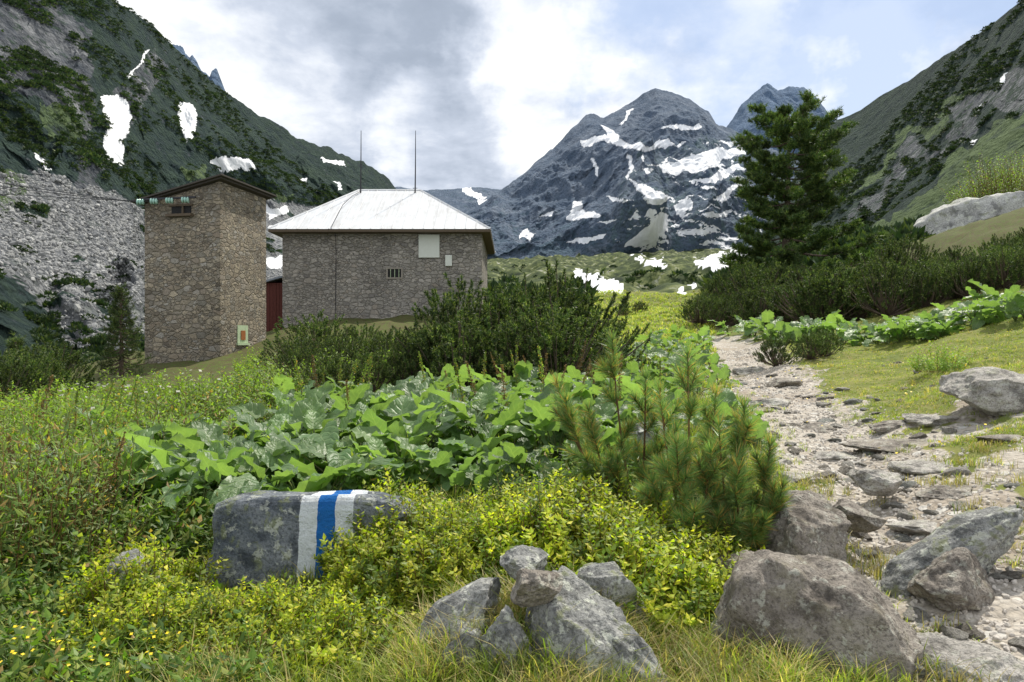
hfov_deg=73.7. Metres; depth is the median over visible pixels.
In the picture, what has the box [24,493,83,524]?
leafy herb
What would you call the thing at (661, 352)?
dock plant
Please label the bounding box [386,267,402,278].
window frame
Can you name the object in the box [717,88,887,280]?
pine tree
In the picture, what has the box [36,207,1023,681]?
ground
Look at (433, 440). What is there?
dock plant
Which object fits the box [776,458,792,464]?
rock
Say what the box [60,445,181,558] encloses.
tall weed
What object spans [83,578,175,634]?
bilberry shrub
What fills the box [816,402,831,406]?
stone
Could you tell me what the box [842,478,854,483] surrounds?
stone
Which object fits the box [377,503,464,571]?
bilberry shrub
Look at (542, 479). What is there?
leafy herb
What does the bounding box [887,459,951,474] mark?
rock
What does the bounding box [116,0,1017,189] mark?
sky
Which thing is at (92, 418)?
dock flower stalk
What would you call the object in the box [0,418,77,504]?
tall weed
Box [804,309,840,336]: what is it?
dock plant
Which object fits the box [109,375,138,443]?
dock flower stalk
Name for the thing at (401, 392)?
dock plant
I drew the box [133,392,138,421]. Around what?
dock flower stalk
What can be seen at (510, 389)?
dock plant
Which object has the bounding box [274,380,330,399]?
dock plant
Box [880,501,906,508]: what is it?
stone
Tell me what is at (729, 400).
dock plant
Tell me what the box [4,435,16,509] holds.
dock flower stalk
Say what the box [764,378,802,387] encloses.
rock
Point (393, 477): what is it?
dock plant
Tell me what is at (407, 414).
dock plant
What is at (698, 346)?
dock plant
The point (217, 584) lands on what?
leafy herb
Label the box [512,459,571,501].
leafy herb
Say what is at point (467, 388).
dock plant
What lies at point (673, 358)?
dock plant
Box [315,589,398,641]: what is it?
bilberry shrub
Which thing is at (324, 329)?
mountain pine shrub
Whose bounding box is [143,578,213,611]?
bilberry shrub
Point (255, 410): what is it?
dock plant
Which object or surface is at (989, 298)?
dock plant
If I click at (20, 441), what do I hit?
tall weed
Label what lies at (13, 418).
tall weed
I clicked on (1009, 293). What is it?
dock plant
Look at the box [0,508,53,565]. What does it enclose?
leafy herb
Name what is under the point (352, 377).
dock flower stalk
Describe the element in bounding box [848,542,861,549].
stone
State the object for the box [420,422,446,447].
leafy herb
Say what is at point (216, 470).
dock plant
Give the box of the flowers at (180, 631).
[0,331,1007,672]
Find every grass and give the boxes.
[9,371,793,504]
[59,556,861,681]
[594,289,718,365]
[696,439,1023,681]
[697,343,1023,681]
[722,288,1023,488]
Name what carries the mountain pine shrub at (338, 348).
on the ground at (704, 261)
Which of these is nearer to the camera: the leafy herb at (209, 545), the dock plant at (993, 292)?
the leafy herb at (209, 545)
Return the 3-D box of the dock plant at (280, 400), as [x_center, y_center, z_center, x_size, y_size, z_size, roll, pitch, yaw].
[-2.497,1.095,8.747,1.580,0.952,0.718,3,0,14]
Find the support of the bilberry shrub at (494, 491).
on the ground at (704, 261)
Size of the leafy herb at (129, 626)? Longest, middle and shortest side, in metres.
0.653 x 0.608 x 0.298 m
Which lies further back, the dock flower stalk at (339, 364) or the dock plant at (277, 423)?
the dock flower stalk at (339, 364)
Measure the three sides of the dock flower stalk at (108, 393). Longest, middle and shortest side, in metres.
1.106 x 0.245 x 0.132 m
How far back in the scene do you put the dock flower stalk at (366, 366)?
11.62 m
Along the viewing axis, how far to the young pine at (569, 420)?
5.12 m
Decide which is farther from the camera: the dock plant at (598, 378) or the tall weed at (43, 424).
the dock plant at (598, 378)
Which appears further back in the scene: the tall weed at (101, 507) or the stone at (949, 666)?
the tall weed at (101, 507)
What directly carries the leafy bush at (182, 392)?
on the ground at (704, 261)
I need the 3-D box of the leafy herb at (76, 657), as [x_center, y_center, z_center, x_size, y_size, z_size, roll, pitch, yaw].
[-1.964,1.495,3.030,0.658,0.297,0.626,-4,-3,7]
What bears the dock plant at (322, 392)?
on the ground at (704, 261)
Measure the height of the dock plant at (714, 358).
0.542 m
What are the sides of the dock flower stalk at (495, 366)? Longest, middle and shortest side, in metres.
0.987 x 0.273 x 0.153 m
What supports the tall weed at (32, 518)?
on the ground at (704, 261)
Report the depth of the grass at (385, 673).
3.00 m
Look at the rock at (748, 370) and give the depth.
17.04 m
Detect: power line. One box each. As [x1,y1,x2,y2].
[0,182,135,201]
[0,186,130,201]
[6,194,149,201]
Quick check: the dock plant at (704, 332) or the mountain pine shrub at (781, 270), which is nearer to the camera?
the dock plant at (704, 332)
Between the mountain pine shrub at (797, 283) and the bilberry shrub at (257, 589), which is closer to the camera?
the bilberry shrub at (257, 589)
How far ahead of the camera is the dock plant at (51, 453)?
5.84 m
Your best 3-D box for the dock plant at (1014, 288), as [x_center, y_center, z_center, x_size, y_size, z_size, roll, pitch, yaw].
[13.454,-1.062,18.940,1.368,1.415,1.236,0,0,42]
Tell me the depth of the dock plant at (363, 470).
5.73 m
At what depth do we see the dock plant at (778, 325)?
22.00 m
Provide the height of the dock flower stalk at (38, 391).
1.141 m
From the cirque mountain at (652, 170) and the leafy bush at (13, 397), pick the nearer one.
the leafy bush at (13, 397)
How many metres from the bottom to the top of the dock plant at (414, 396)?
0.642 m
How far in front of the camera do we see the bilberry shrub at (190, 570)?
4.03 m
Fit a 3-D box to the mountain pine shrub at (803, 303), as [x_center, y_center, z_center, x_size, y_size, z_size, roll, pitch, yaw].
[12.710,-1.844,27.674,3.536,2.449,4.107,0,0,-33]
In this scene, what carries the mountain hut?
on the ground at (704, 261)
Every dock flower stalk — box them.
[0,427,5,461]
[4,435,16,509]
[24,389,42,460]
[30,374,53,431]
[39,434,51,462]
[44,429,65,484]
[71,390,79,438]
[85,413,93,440]
[94,379,114,423]
[101,431,126,524]
[102,416,114,474]
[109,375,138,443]
[110,379,125,435]
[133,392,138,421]
[294,355,304,394]
[311,355,319,387]
[337,358,341,386]
[342,359,357,397]
[344,379,349,409]
[358,355,369,384]
[365,352,372,383]
[418,351,427,382]
[453,358,468,429]
[465,361,477,412]
[481,351,486,376]
[490,352,499,379]
[499,364,509,405]
[510,350,519,386]
[537,345,545,390]
[543,353,547,383]
[555,364,566,393]
[576,341,585,371]
[576,361,590,399]
[589,358,594,399]
[617,353,623,399]
[639,350,643,390]
[655,358,663,396]
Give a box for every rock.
[96,548,160,597]
[197,490,416,591]
[413,577,500,654]
[441,628,481,680]
[477,605,531,678]
[500,545,548,579]
[510,568,562,607]
[524,565,629,681]
[576,561,646,628]
[605,613,667,681]
[631,421,666,444]
[708,549,924,681]
[715,550,753,574]
[732,366,765,374]
[745,497,850,561]
[746,398,790,406]
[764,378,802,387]
[772,470,813,482]
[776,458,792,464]
[785,490,827,501]
[798,422,836,432]
[813,451,857,460]
[832,498,885,532]
[839,439,935,452]
[846,468,902,496]
[868,579,881,590]
[869,420,906,432]
[874,554,897,559]
[880,505,1023,597]
[885,519,936,533]
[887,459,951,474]
[902,413,957,426]
[906,547,995,611]
[914,190,1023,234]
[915,485,972,499]
[916,632,1023,681]
[939,366,1023,417]
[976,434,1023,441]
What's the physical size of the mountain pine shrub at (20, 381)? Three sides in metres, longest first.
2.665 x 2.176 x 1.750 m
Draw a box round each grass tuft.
[907,340,975,372]
[935,149,1023,203]
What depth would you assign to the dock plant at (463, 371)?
11.82 m
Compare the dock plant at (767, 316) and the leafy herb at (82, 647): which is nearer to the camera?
the leafy herb at (82, 647)
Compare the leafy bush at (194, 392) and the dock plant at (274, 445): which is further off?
the leafy bush at (194, 392)
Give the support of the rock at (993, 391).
on the ground at (704, 261)
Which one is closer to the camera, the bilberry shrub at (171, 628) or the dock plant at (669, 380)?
the bilberry shrub at (171, 628)
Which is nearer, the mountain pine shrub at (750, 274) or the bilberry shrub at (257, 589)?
the bilberry shrub at (257, 589)
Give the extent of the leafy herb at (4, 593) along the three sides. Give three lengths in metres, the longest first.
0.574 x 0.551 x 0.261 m
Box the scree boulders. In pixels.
[0,169,281,350]
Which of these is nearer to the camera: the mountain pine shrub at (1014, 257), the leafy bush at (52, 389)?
the leafy bush at (52, 389)
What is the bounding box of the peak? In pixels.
[727,83,833,153]
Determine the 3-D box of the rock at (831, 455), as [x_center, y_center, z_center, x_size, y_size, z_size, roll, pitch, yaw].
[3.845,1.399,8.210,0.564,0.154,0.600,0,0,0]
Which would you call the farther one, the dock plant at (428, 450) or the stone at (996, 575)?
the dock plant at (428, 450)
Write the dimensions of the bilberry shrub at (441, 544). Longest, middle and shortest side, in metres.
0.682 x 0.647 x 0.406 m
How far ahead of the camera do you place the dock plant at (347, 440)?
7.18 m
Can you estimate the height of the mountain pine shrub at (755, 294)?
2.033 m
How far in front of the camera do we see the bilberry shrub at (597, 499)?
4.48 m
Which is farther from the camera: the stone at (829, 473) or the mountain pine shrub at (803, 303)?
the mountain pine shrub at (803, 303)
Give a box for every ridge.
[173,44,224,90]
[395,187,501,213]
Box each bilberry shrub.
[45,549,177,634]
[49,598,148,668]
[57,527,175,588]
[80,543,183,594]
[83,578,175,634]
[92,532,228,612]
[97,581,218,659]
[99,567,189,615]
[104,545,201,594]
[124,595,195,625]
[126,572,228,617]
[136,583,217,635]
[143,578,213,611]
[143,608,211,660]
[154,581,248,650]
[159,570,208,597]
[161,553,203,574]
[174,602,245,657]
[185,576,274,650]
[203,617,279,656]
[218,575,304,635]
[225,586,312,655]
[240,571,335,641]
[265,586,403,681]
[265,601,329,654]
[281,600,368,669]
[292,595,386,661]
[293,580,363,623]
[312,512,408,575]
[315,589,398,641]
[319,494,438,578]
[319,623,402,681]
[320,553,384,604]
[323,538,381,593]
[325,543,389,586]
[326,584,384,617]
[328,516,397,567]
[328,593,416,665]
[330,519,419,611]
[338,575,396,615]
[343,517,418,586]
[343,556,396,605]
[353,605,423,668]
[358,484,458,551]
[358,526,464,615]
[362,469,442,516]
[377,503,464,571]
[379,542,444,611]
[384,522,461,585]
[391,482,446,520]
[391,525,492,604]
[404,505,479,555]
[414,491,504,545]
[416,498,455,517]
[426,528,514,596]
[441,518,491,576]
[447,508,485,552]
[453,485,506,517]
[454,501,537,569]
[455,490,532,538]
[457,470,547,514]
[458,498,578,586]
[465,481,577,545]
[477,483,605,570]
[509,504,615,570]
[518,467,621,512]
[520,471,605,521]
[525,493,593,530]
[528,501,649,585]
[542,483,662,553]
[545,506,610,549]
[547,520,681,628]
[560,477,635,523]
[561,505,654,568]
[570,501,620,528]
[573,467,654,518]
[582,521,639,562]
[584,526,715,636]
[587,500,617,523]
[594,499,671,547]
[599,491,669,532]
[613,501,702,547]
[616,527,701,593]
[619,518,664,559]
[636,535,730,637]
[638,503,685,544]
[638,522,716,577]
[650,523,692,563]
[650,541,722,601]
[651,522,728,579]
[652,500,730,551]
[658,540,723,578]
[671,535,747,582]
[675,531,745,600]
[678,559,730,630]
[687,529,768,570]
[693,517,754,553]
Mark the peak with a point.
(764, 94)
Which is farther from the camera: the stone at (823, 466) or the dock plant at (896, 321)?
the dock plant at (896, 321)
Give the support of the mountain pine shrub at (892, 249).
on the ground at (704, 261)
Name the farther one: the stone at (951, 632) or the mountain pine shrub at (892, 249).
the mountain pine shrub at (892, 249)
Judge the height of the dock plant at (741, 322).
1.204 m
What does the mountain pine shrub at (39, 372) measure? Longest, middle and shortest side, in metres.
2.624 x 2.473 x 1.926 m
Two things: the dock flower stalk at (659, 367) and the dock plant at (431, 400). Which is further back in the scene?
the dock flower stalk at (659, 367)
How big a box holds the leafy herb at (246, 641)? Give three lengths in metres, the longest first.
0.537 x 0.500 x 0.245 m
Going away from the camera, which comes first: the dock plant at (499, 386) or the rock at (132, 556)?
the rock at (132, 556)
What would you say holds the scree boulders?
on the mountain at (339, 174)
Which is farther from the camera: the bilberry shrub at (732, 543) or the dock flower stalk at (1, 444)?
the dock flower stalk at (1, 444)
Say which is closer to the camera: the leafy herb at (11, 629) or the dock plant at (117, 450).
the leafy herb at (11, 629)
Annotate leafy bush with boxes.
[0,380,54,410]
[0,383,112,432]
[0,385,79,423]
[0,391,48,413]
[0,392,86,442]
[0,402,32,433]
[1,400,67,428]
[2,402,70,454]
[10,379,118,420]
[18,386,173,451]
[21,376,90,401]
[44,388,134,427]
[45,375,141,411]
[72,397,127,421]
[79,367,166,399]
[83,393,130,412]
[94,378,172,407]
[103,386,197,424]
[109,369,234,424]
[122,368,206,407]
[132,396,199,418]
[135,371,204,400]
[147,380,277,435]
[161,374,249,419]
[161,380,212,409]
[170,383,196,403]
[171,374,222,392]
[190,383,269,425]
[193,364,278,399]
[195,369,282,409]
[199,363,295,407]
[208,383,295,435]
[216,353,298,389]
[218,358,303,395]
[231,347,281,371]
[236,355,278,377]
[246,360,283,375]
[278,348,358,390]
[296,354,358,385]
[944,151,1023,197]
[966,151,1023,197]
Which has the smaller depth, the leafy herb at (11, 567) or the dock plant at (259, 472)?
the leafy herb at (11, 567)
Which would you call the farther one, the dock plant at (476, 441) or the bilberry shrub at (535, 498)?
the dock plant at (476, 441)
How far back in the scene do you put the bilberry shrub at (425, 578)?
3.77 m
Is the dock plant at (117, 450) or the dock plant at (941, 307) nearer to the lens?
the dock plant at (117, 450)
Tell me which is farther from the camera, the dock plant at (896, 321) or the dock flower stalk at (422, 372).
the dock plant at (896, 321)
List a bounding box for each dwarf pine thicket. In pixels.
[0,0,168,169]
[0,0,339,359]
[0,185,142,332]
[37,214,935,368]
[779,0,1023,245]
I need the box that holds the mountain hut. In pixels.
[267,131,495,328]
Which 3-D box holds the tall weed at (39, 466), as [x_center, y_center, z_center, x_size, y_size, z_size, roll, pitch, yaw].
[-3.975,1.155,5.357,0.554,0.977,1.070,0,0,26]
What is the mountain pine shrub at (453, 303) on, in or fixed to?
on the ground at (704, 261)
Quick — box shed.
[266,276,281,331]
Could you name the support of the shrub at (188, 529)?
on the ground at (704, 261)
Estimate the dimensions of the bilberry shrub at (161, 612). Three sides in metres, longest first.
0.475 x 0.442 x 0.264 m
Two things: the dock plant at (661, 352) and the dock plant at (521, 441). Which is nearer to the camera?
the dock plant at (521, 441)
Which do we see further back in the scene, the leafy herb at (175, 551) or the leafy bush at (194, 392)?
the leafy bush at (194, 392)
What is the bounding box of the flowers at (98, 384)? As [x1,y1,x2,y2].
[8,369,222,409]
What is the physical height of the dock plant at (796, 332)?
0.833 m
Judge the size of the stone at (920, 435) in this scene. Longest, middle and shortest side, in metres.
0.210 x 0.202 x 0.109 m
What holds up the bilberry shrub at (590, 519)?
on the ground at (704, 261)
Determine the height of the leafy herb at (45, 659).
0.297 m
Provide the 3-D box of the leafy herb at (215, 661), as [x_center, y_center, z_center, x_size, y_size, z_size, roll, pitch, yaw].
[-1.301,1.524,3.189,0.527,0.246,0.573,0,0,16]
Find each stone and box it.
[787,423,803,426]
[787,446,799,453]
[813,471,836,477]
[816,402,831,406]
[816,418,835,422]
[816,465,830,469]
[827,438,841,441]
[829,423,843,427]
[834,387,849,390]
[838,465,853,475]
[841,461,854,468]
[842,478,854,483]
[843,398,862,403]
[847,529,872,539]
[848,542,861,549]
[853,548,880,558]
[855,462,866,466]
[855,567,869,576]
[862,418,874,421]
[862,451,875,454]
[867,547,884,553]
[870,454,884,459]
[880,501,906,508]
[882,544,908,554]
[893,533,911,541]
[897,508,914,519]
[898,481,918,488]
[903,607,929,622]
[908,432,927,438]
[913,662,930,680]
[922,509,938,514]
[923,661,968,681]
[934,467,970,478]
[939,625,969,639]
[941,426,957,433]
[949,501,969,510]
[955,623,985,639]
[988,572,1012,581]
[1001,571,1023,578]
[1003,483,1019,487]
[1008,636,1023,649]
[1015,501,1023,509]
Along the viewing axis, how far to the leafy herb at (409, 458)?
7.01 m
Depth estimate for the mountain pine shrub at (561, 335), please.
13.63 m
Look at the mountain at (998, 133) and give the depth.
467.80 m
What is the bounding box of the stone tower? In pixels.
[131,173,276,363]
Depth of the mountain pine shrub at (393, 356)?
14.26 m
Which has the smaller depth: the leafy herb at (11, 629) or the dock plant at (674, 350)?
the leafy herb at (11, 629)
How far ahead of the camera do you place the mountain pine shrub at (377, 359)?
14.07 m
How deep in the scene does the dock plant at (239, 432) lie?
8.89 m
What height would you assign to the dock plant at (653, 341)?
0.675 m
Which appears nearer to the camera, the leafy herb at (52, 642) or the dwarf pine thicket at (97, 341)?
the leafy herb at (52, 642)
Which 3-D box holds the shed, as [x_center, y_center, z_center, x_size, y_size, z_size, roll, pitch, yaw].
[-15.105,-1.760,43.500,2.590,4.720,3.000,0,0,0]
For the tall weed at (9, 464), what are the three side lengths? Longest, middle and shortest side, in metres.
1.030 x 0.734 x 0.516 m
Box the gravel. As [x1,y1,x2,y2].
[701,345,1023,681]
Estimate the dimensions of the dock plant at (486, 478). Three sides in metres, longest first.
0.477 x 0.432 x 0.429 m
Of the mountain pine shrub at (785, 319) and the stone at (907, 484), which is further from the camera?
the mountain pine shrub at (785, 319)
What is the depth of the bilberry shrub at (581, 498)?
4.25 m
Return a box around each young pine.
[547,329,669,501]
[630,343,730,538]
[693,393,796,553]
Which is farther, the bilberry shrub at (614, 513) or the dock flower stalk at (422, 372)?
the dock flower stalk at (422, 372)
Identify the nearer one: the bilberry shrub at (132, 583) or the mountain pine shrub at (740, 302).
the bilberry shrub at (132, 583)
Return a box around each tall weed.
[0,383,38,468]
[0,396,94,479]
[0,400,100,506]
[0,408,100,562]
[0,412,39,512]
[0,414,44,480]
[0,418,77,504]
[0,420,111,573]
[0,421,112,558]
[0,424,19,466]
[0,427,103,547]
[0,428,89,507]
[0,429,50,526]
[0,438,56,552]
[0,438,79,529]
[0,461,108,576]
[0,462,29,536]
[0,490,35,558]
[1,405,25,465]
[1,415,150,521]
[2,392,103,467]
[2,418,41,464]
[3,449,70,543]
[4,450,58,508]
[7,409,68,459]
[12,427,43,477]
[16,394,154,534]
[28,408,104,444]
[29,404,135,514]
[33,422,91,471]
[39,409,117,463]
[43,432,150,514]
[44,435,163,523]
[46,404,115,446]
[49,405,135,472]
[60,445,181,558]
[85,414,121,452]
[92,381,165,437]
[105,397,143,428]
[120,383,197,439]
[120,398,165,426]
[174,377,223,426]
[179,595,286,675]
[180,386,238,439]
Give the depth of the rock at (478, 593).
3.19 m
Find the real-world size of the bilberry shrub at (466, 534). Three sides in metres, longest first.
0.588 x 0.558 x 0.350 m
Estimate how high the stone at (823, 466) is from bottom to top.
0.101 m
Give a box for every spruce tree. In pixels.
[3,331,29,360]
[96,281,152,377]
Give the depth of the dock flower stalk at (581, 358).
12.51 m
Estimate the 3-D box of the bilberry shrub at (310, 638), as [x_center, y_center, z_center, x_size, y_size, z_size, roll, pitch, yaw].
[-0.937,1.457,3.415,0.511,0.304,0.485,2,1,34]
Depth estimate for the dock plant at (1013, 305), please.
16.04 m
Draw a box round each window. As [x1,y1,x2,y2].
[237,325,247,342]
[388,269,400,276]
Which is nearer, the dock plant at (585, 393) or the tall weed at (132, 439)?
the tall weed at (132, 439)
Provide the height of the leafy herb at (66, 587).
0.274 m
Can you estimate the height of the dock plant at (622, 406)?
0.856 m
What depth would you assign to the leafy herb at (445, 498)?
5.55 m
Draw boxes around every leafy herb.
[0,499,83,571]
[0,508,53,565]
[0,516,44,577]
[0,537,47,577]
[0,552,20,570]
[0,561,57,595]
[0,563,51,623]
[0,576,33,616]
[0,604,43,634]
[0,607,99,656]
[0,615,25,637]
[0,616,53,669]
[0,622,114,681]
[0,627,68,680]
[0,629,65,681]
[3,504,107,569]
[4,528,95,601]
[5,633,151,681]
[6,579,75,625]
[7,567,82,611]
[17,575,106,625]
[19,569,50,595]
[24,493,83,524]
[32,531,103,582]
[37,561,104,613]
[38,490,91,530]
[38,628,88,654]
[42,599,108,640]
[45,633,127,681]
[48,484,154,559]
[62,614,128,666]
[65,506,120,568]
[71,486,148,529]
[74,642,183,681]
[91,632,215,681]
[92,502,162,553]
[92,621,197,681]
[93,602,202,670]
[95,627,156,656]
[98,478,194,538]
[104,542,191,563]
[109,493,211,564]
[132,498,209,553]
[139,644,227,679]
[143,467,220,543]
[143,605,241,663]
[148,534,198,563]
[151,508,213,566]
[162,645,286,681]
[174,580,226,609]
[182,636,289,678]
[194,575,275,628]
[197,644,304,681]
[203,593,277,648]
[208,604,301,661]
[227,627,288,661]
[334,451,400,492]
[385,482,419,498]
[394,450,440,494]
[396,434,435,462]
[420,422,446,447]
[428,480,443,491]
[442,487,487,510]
[473,415,518,446]
[502,469,539,491]
[506,431,568,488]
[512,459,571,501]
[523,469,564,488]
[533,466,577,491]
[534,441,553,458]
[550,445,605,486]
[554,452,584,483]
[560,457,631,506]
[566,442,607,467]
[603,466,641,508]
[618,452,665,492]
[782,484,819,492]
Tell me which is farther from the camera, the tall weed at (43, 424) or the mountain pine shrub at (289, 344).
the mountain pine shrub at (289, 344)
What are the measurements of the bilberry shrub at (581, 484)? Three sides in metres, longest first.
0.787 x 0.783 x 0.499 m
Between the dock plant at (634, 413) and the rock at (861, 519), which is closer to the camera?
the rock at (861, 519)
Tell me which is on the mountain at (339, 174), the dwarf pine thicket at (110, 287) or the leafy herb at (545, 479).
the dwarf pine thicket at (110, 287)
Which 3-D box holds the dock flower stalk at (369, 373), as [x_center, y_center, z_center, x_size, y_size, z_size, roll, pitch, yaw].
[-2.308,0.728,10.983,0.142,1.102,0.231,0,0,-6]
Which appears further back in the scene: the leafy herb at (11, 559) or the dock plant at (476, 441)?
the dock plant at (476, 441)
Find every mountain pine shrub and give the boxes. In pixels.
[0,345,68,400]
[0,353,51,405]
[3,344,85,400]
[6,338,106,395]
[252,332,326,372]
[261,309,358,357]
[269,339,337,379]
[290,352,359,395]
[307,335,373,354]
[318,330,364,355]
[319,337,372,372]
[326,348,400,392]
[332,321,385,348]
[356,325,419,381]
[357,331,393,351]
[364,344,431,384]
[375,344,417,386]
[376,319,476,382]
[394,270,526,373]
[396,307,501,386]
[443,313,521,371]
[445,313,555,382]
[447,283,543,350]
[482,273,602,354]
[485,298,634,382]
[494,310,597,381]
[510,259,650,367]
[547,312,614,371]
[565,318,645,371]
[616,303,636,315]
[633,301,650,311]
[674,293,722,324]
[694,291,726,316]
[695,270,737,296]
[699,273,746,297]
[700,292,743,324]
[702,298,746,326]
[716,258,794,312]
[724,281,785,320]
[727,288,760,317]
[733,307,768,325]
[742,310,774,327]
[745,258,798,285]
[752,333,806,366]
[762,267,873,320]
[763,283,805,321]
[765,263,801,283]
[772,262,815,287]
[777,265,814,282]
[778,279,817,304]
[786,299,823,324]
[791,332,833,358]
[794,261,872,319]
[806,327,843,356]
[817,260,893,318]
[840,291,880,320]
[842,251,941,315]
[853,238,931,272]
[861,230,940,267]
[862,267,916,307]
[881,267,930,291]
[886,263,954,308]
[911,257,943,273]
[913,253,950,267]
[919,260,957,271]
[922,256,992,299]
[936,245,975,266]
[944,256,1001,297]
[958,238,1008,279]
[969,241,1023,289]
[977,233,1019,257]
[979,246,1023,286]
[1002,232,1023,246]
[1005,235,1023,254]
[1014,227,1023,242]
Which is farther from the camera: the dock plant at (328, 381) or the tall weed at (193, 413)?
the dock plant at (328, 381)
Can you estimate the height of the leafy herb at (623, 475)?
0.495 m
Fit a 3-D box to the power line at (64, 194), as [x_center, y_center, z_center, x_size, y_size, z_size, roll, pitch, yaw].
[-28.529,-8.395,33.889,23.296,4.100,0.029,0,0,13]
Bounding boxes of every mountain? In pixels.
[0,0,395,359]
[467,88,798,258]
[751,0,1023,247]
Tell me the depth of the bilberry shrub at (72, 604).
3.82 m
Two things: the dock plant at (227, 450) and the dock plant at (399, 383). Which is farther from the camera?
the dock plant at (399, 383)
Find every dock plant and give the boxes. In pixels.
[1,440,128,480]
[29,444,118,507]
[31,428,105,448]
[40,439,101,476]
[41,449,155,515]
[50,423,178,477]
[56,423,102,440]
[63,475,178,522]
[75,406,125,437]
[76,405,112,430]
[78,429,110,449]
[79,435,122,446]
[79,449,178,502]
[103,439,173,451]
[108,422,155,440]
[109,413,202,440]
[114,426,247,506]
[123,459,195,515]
[140,416,199,439]
[140,442,185,456]
[147,452,214,512]
[149,419,172,443]
[149,423,262,461]
[150,439,183,478]
[157,415,224,432]
[160,442,251,531]
[164,432,171,440]
[168,432,285,487]
[169,449,282,491]
[174,419,205,455]
[174,449,190,463]
[183,420,253,482]
[196,448,319,490]
[201,447,258,495]
[209,451,329,504]
[210,412,251,438]
[216,412,247,436]
[225,439,293,483]
[226,382,347,446]
[237,402,292,432]
[239,404,290,441]
[241,450,334,491]
[243,441,295,484]
[246,430,270,446]
[256,373,317,396]
[260,389,289,414]
[261,454,333,491]
[262,450,356,491]
[264,419,306,446]
[265,387,339,413]
[265,413,291,435]
[265,413,327,464]
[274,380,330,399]
[274,426,409,485]
[283,453,394,490]
[286,386,351,413]
[290,445,351,457]
[292,427,349,437]
[294,447,340,483]
[295,463,403,488]
[299,383,340,401]
[299,397,359,449]
[304,444,359,484]
[307,454,428,489]
[322,453,385,488]
[323,385,357,409]
[325,391,340,402]
[326,376,390,390]
[327,383,369,409]
[329,394,367,415]
[330,392,387,412]
[333,395,399,445]
[337,449,410,470]
[338,375,413,396]
[339,408,370,439]
[339,415,359,431]
[339,436,367,451]
[342,411,362,421]
[348,401,446,468]
[349,435,456,490]
[351,410,410,431]
[358,383,397,399]
[361,395,442,456]
[364,391,419,405]
[369,437,457,484]
[370,376,453,407]
[377,399,480,443]
[379,383,454,395]
[380,392,446,435]
[386,376,467,389]
[386,432,473,496]
[396,390,457,428]
[416,371,446,391]
[417,389,473,409]
[420,385,456,402]
[423,363,454,391]
[423,434,488,471]
[424,388,498,421]
[425,424,482,473]
[426,384,536,463]
[426,398,459,424]
[430,451,485,498]
[435,389,484,427]
[440,382,516,437]
[440,404,540,442]
[443,405,502,435]
[443,413,521,459]
[451,364,499,392]
[452,376,487,400]
[458,385,537,400]
[460,422,565,475]
[462,456,524,496]
[464,390,520,417]
[464,446,502,471]
[465,460,508,494]
[470,369,526,393]
[472,375,534,393]
[482,403,508,435]
[492,441,564,485]
[493,360,541,387]
[494,382,560,405]
[495,361,528,384]
[495,384,544,401]
[496,386,533,397]
[501,437,555,475]
[503,384,588,453]
[517,377,578,399]
[520,372,570,396]
[520,399,604,466]
[521,372,592,402]
[532,397,592,442]
[550,393,608,425]
[560,385,632,425]
[560,402,617,446]
[563,375,633,425]
[566,365,609,390]
[569,429,699,478]
[571,372,607,398]
[573,381,597,402]
[578,417,694,470]
[580,368,630,383]
[585,382,625,398]
[598,415,686,435]
[602,391,686,434]
[612,345,629,368]
[616,368,685,395]
[616,375,695,424]
[616,396,681,422]
[621,342,658,364]
[622,379,647,415]
[625,356,658,380]
[629,329,666,343]
[631,351,668,375]
[631,374,685,391]
[635,343,667,368]
[635,375,685,412]
[642,333,671,348]
[643,344,670,363]
[648,336,684,349]
[648,353,681,379]
[655,340,690,358]
[660,324,686,337]
[665,346,704,369]
[665,349,710,375]
[668,327,689,337]
[668,338,712,360]
[683,325,715,348]
[685,340,712,351]
[689,370,718,395]
[690,388,764,425]
[693,337,713,345]
[696,387,742,418]
[698,409,742,445]
[704,364,742,385]
[705,353,729,367]
[708,320,745,335]
[717,413,768,436]
[720,419,776,446]
[733,315,762,337]
[742,315,764,335]
[747,309,782,340]
[751,325,782,336]
[752,325,769,338]
[762,322,783,340]
[763,318,807,346]
[767,321,816,342]
[794,317,822,341]
[798,323,831,337]
[800,316,821,323]
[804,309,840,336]
[820,314,850,337]
[821,321,861,344]
[822,313,856,336]
[824,329,861,343]
[834,315,862,330]
[837,317,879,339]
[838,326,864,344]
[846,325,879,341]
[851,325,895,346]
[860,318,904,344]
[878,318,920,336]
[881,314,896,324]
[883,318,935,339]
[885,321,917,342]
[888,317,913,340]
[898,315,911,319]
[904,320,948,340]
[910,315,964,338]
[911,312,938,334]
[912,315,967,337]
[918,301,968,323]
[919,313,944,320]
[922,308,952,324]
[937,300,1004,327]
[953,304,1002,329]
[954,306,997,317]
[957,296,1005,318]
[962,286,1005,309]
[968,279,1020,299]
[968,302,1011,324]
[975,294,1004,302]
[978,292,1023,321]
[982,284,1023,311]
[1004,289,1023,318]
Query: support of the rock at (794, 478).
on the ground at (704, 261)
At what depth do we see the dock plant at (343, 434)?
7.57 m
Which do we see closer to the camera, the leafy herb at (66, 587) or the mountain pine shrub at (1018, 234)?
the leafy herb at (66, 587)
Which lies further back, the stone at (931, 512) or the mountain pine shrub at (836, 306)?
the mountain pine shrub at (836, 306)

